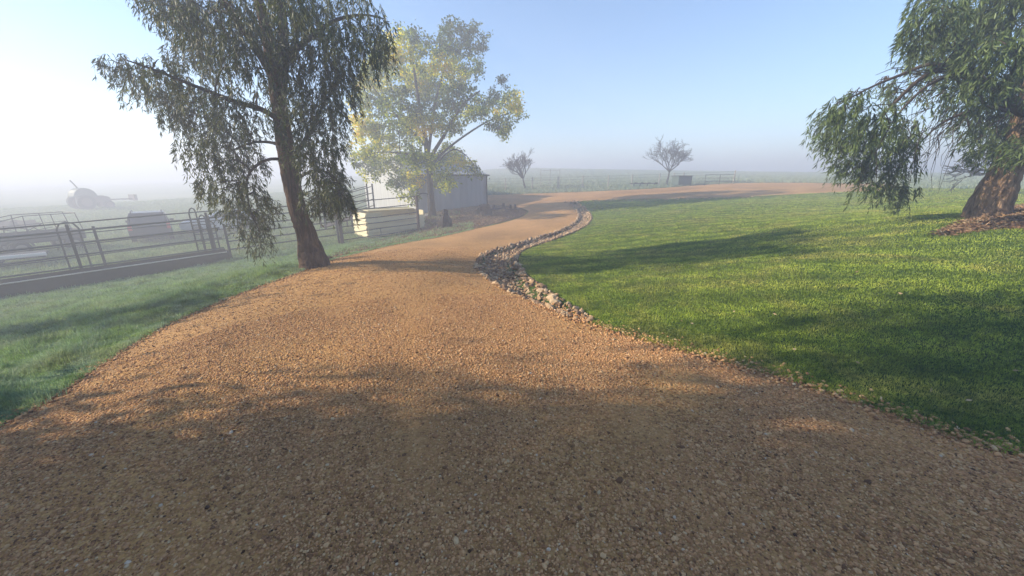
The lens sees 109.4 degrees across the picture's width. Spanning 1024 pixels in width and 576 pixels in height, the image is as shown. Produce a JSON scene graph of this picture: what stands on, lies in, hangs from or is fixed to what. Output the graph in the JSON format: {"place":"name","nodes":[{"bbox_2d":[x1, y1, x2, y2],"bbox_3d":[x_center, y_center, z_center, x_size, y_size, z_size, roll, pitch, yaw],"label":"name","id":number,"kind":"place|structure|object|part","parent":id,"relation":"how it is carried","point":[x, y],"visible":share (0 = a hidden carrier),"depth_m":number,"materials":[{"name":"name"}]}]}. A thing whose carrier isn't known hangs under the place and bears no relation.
{"place":"outdoors","nodes":[
{"label":"outdoors","id":0,"kind":"place"},
{"bbox_2d":[0,183,1023,575],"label":"gravel road","id":1,"kind":"structure","parent":0,"point":[550,213],"depth_m":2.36,"materials":[{"name":"brown gravel"}]},
{"bbox_2d":[14,247,551,423],"bbox_3d":[-2.405,-0.169,7.334,5.508,0.611,9.374,-2,17,-7],"label":"road grit","id":2,"kind":"object","parent":1,"relation":"on","point":[308,273],"visible":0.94,"depth_m":5.50,"materials":[{"name":"brown gravel"}]},
{"bbox_2d":[0,168,1023,454],"bbox_3d":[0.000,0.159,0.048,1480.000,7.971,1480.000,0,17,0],"label":"ground","id":3,"kind":"structure","parent":0,"point":[26,194],"depth_m":5.27,"materials":[{"name":"green plant"}]},
{"bbox_2d":[0,219,39,230],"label":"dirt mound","id":4,"kind":"object","parent":3,"relation":"on","point":[16,222],"visible":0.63,"depth_m":28.22,"materials":[{"name":"brown soil"}]},
{"bbox_2d":[0,250,48,263],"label":"flat trailer","id":5,"kind":"object","parent":3,"relation":"on","point":[22,255],"visible":0.96,"depth_m":16.50,"materials":[{"name":"metal"}]},
{"bbox_2d":[0,211,85,252],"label":"caged trailer","id":6,"kind":"object","parent":3,"relation":"on","point":[16,244],"visible":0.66,"depth_m":18.70,"materials":[{"name":"metal"}]},
{"bbox_2d":[66,180,137,209],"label":"tractor","id":7,"kind":"object","parent":3,"relation":"on","point":[83,198],"visible":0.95,"depth_m":41.81,"materials":[{"name":"paint"}]},
{"bbox_2d":[0,210,223,278],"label":"yard fence","id":8,"kind":"object","parent":3,"relation":"on","point":[68,231],"visible":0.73,"depth_m":13.40,"materials":[{"name":"metal"}]},
{"bbox_2d":[0,248,229,298],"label":"feed trough","id":9,"kind":"object","parent":3,"relation":"on","point":[39,283],"visible":0.52,"depth_m":13.33,"materials":[{"name":"metal"}]},
{"bbox_2d":[0,216,257,269],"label":"yard fence","id":10,"kind":"object","parent":3,"relation":"on","point":[84,244],"visible":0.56,"depth_m":14.24,"materials":[{"name":"metal"}]},
{"bbox_2d":[125,209,174,242],"bbox_3d":[-22.926,-4.049,23.020,2.260,1.867,4.789,-15,22,-40],"label":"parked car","id":11,"kind":"object","parent":3,"relation":"on","point":[148,230],"visible":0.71,"depth_m":21.48,"materials":[{"name":"paint"}]},
{"bbox_3d":[-21.482,-3.986,21.401,1.480,0.560,0.185,-15,22,-40],"label":"rear window","id":12,"kind":"part","parent":11,"relation":"part of","materials":[{"name":"grey glass"}]},
{"bbox_2d":[188,208,219,250],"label":"gate","id":13,"kind":"structure","parent":3,"relation":"on","point":[200,234],"depth_m":15.47,"materials":[{"name":"grey metal"}]},
{"bbox_2d":[179,209,256,233],"bbox_3d":[-20.480,-4.739,25.495,4.289,1.527,2.130,-11,20,-33],"label":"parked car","id":14,"kind":"object","parent":3,"relation":"on","point":[187,226],"visible":0.37,"depth_m":24.40,"materials":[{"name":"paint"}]},
{"bbox_2d":[0,186,460,278],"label":"paddock grass","id":15,"kind":"structure","parent":3,"relation":"on","point":[123,256],"depth_m":23.75,"materials":[{"name":"green plant"}]},
{"bbox_2d":[0,220,474,425],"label":"verge grass","id":16,"kind":"structure","parent":3,"relation":"on","point":[44,336],"depth_m":6.30,"materials":[{"name":"green plant"}]},
{"bbox_2d":[90,0,401,268],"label":"gum tree","id":17,"kind":"object","parent":3,"relation":"on","point":[278,57],"visible":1,"depth_m":6.84,"materials":[{"name":"green plant"}]},
{"bbox_2d":[221,203,339,257],"bbox_3d":[-10.810,-2.743,17.378,4.725,2.506,0.090,-15,22,-41],"label":"yard fence","id":18,"kind":"object","parent":3,"relation":"on","point":[228,241],"visible":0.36,"depth_m":17.15,"materials":[{"name":"metal"}]},
{"bbox_2d":[322,201,344,243],"bbox_3d":[-8.944,-3.293,18.710,1.301,2.401,1.038,0,17,0],"label":"sapling","id":19,"kind":"object","parent":3,"relation":"on","point":[339,227],"visible":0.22,"depth_m":18.78,"materials":[{"name":"brown plant"}]},
{"bbox_2d":[320,184,374,228],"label":"loading ramp","id":20,"kind":"structure","parent":3,"relation":"on","point":[327,225],"depth_m":23.37,"materials":[{"name":"wood"}]},
{"bbox_2d":[337,195,419,243],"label":"yard gate","id":21,"kind":"structure","parent":3,"relation":"on","point":[416,217],"depth_m":20.47,"materials":[{"name":"metal"}]},
{"bbox_2d":[353,206,424,237],"bbox_3d":[-7.563,-4.163,22.457,3.790,1.466,2.090,-15,22,-41],"label":"cream bin","id":22,"kind":"object","parent":3,"relation":"on","point":[368,213],"visible":0.72,"depth_m":21.73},
{"bbox_2d":[361,151,489,212],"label":"shed","id":23,"kind":"structure","parent":3,"relation":"on","point":[467,192],"depth_m":29.52,"materials":[{"name":"metal"}]},
{"bbox_2d":[328,204,526,257],"bbox_3d":[-3.623,-3.351,20.169,9.422,1.166,22.286,0,17,0],"label":"mulch bed","id":24,"kind":"object","parent":3,"relation":"on","point":[433,220],"visible":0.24,"depth_m":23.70,"materials":[{"name":"brown plant"}]},
{"bbox_2d":[436,209,452,228],"bbox_3d":[-3.662,-3.799,20.129,0.774,1.136,0.810,-16,23,-42],"label":"tree stump","id":25,"kind":"object","parent":24,"relation":"on","point":[445,220],"visible":0.91,"depth_m":19.96,"materials":[{"name":"brown wood"}]},
{"bbox_2d":[479,204,491,215],"bbox_3d":[-1.797,-5.224,24.485,0.892,0.885,0.647,0,17,0],"label":"tree stump","id":26,"kind":"object","parent":24,"relation":"on","point":[485,209],"visible":0.91,"depth_m":24.28,"materials":[{"name":"brown wood"}]},
{"bbox_2d":[342,14,529,216],"bbox_3d":[-5.341,-10.774,23.710,13.179,12.294,9.271,0,17,0],"label":"broadleaf tree","id":27,"kind":"object","parent":3,"relation":"on","point":[416,118],"visible":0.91,"depth_m":22.99,"materials":[{"name":"green plant"}]},
{"bbox_2d":[0,227,1023,468],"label":"edge stones","id":28,"kind":"object","parent":3,"relation":"on","point":[784,380],"visible":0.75,"depth_m":3.23,"materials":[{"name":"stone"}]},
{"bbox_2d":[499,148,533,187],"bbox_3d":[0.585,-12.953,39.477,3.853,4.420,3.152,0,17,0],"label":"bare tree","id":29,"kind":"object","parent":3,"relation":"on","point":[511,165],"visible":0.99,"depth_m":38.84,"materials":[{"name":"grey plant"}]},
{"bbox_2d":[540,169,559,186],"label":"stock rail","id":30,"kind":"object","parent":3,"relation":"on","point":[550,170],"visible":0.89,"depth_m":41.91,"materials":[{"name":"grey metal"}]},
{"bbox_2d":[546,294,556,299],"bbox_3d":[0.611,0.141,5.519,0.101,0.106,0.187,-16,23,-42],"label":"rock","id":31,"kind":"object","parent":3,"relation":"on","point":[551,296],"visible":0.68,"depth_m":5.49,"materials":[{"name":"beige stone"}]},
{"bbox_2d":[549,298,561,304],"bbox_3d":[0.646,0.211,5.300,0.212,0.096,0.086,15,27,8],"label":"rock","id":32,"kind":"object","parent":3,"relation":"on","point":[553,300],"visible":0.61,"depth_m":5.27,"materials":[{"name":"beige stone"}]},
{"bbox_2d":[586,315,593,321],"bbox_3d":[0.965,0.391,4.517,0.104,0.066,0.104,-35,16,-18],"label":"rock","id":33,"kind":"object","parent":3,"relation":"on","point":[590,318],"visible":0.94,"depth_m":4.49,"materials":[{"name":"beige stone"}]},
{"bbox_2d":[487,170,735,189],"bbox_3d":[9.612,-11.292,38.556,25.738,2.212,1.709,2,17,6],"label":"wire fence","id":34,"kind":"object","parent":3,"relation":"on","point":[558,182],"visible":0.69,"depth_m":38.88,"materials":[{"name":"grey metal"}]},
{"bbox_2d":[474,195,766,319],"bbox_3d":[3.423,-3.589,17.859,13.280,1.385,25.090,13,21,36],"label":"rubble","id":35,"kind":"object","parent":3,"relation":"on","point":[584,221],"visible":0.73,"depth_m":11.99,"materials":[{"name":"grey stone"}]},
{"bbox_2d":[545,303,553,308],"bbox_3d":[0.527,0.264,5.007,0.090,0.101,0.188,-21,47,-38],"label":"rock","id":36,"kind":"object","parent":35,"relation":"on","point":[548,305],"visible":0.69,"depth_m":4.99,"materials":[{"name":"beige stone"}]},
{"bbox_2d":[630,182,657,186],"bbox_3d":[13.697,-10.736,37.644,3.038,0.466,0.198,-2,17,-5],"label":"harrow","id":37,"kind":"object","parent":3,"relation":"on","point":[634,183],"visible":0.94,"depth_m":37.56,"materials":[{"name":"metal"}]},
{"bbox_2d":[643,134,692,184],"bbox_3d":[16.525,-13.373,38.274,4.500,5.046,5.406,0,17,0],"label":"bare tree","id":38,"kind":"object","parent":3,"relation":"on","point":[675,153],"visible":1,"depth_m":37.42,"materials":[{"name":"grey plant"}]},
{"bbox_2d":[671,176,691,184],"bbox_3d":[17.140,-10.873,36.618,1.545,0.916,1.350,-2,17,-8],"label":"green bin","id":39,"kind":"object","parent":3,"relation":"on","point":[682,180],"visible":0.99,"depth_m":36.10,"materials":[{"name":"metal"}]},
{"bbox_2d":[704,174,734,185],"bbox_3d":[19.987,-10.363,34.902,2.943,1.079,0.060,-1,17,-3],"label":"rail frame","id":40,"kind":"object","parent":3,"relation":"on","point":[719,181],"visible":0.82,"depth_m":34.87,"materials":[{"name":"grey metal"}]},
{"bbox_2d":[480,168,1023,194],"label":"field grass","id":41,"kind":"structure","parent":3,"relation":"on","point":[807,177],"depth_m":46.72,"materials":[{"name":"green plant"}]},
{"bbox_2d":[941,143,1000,192],"bbox_3d":[21.766,-5.378,16.043,2.732,2.657,3.256,0,17,0],"label":"bare tree","id":42,"kind":"object","parent":3,"relation":"on","point":[959,169],"visible":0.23,"depth_m":16.98,"materials":[{"name":"grey plant"}]},
{"bbox_2d":[933,218,1023,236],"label":"tree bed","id":43,"kind":"object","parent":3,"relation":"on","point":[990,229],"visible":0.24,"depth_m":6.66,"materials":[{"name":"brown plant"}]},
{"bbox_2d":[800,0,1023,219],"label":"old tree","id":44,"kind":"object","parent":43,"relation":"on","point":[997,188],"visible":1,"depth_m":6.62,"materials":[{"name":"green plant"}]},
{"bbox_2d":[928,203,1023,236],"bbox_3d":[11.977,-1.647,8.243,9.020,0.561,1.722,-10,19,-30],"label":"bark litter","id":45,"kind":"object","parent":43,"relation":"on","point":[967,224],"visible":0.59,"depth_m":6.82,"materials":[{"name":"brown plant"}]},
{"bbox_2d":[0,0,1023,180],"label":"sky","id":46,"kind":"structure","parent":0,"point":[738,82],"materials":[{"name":"blue"}]}
]}

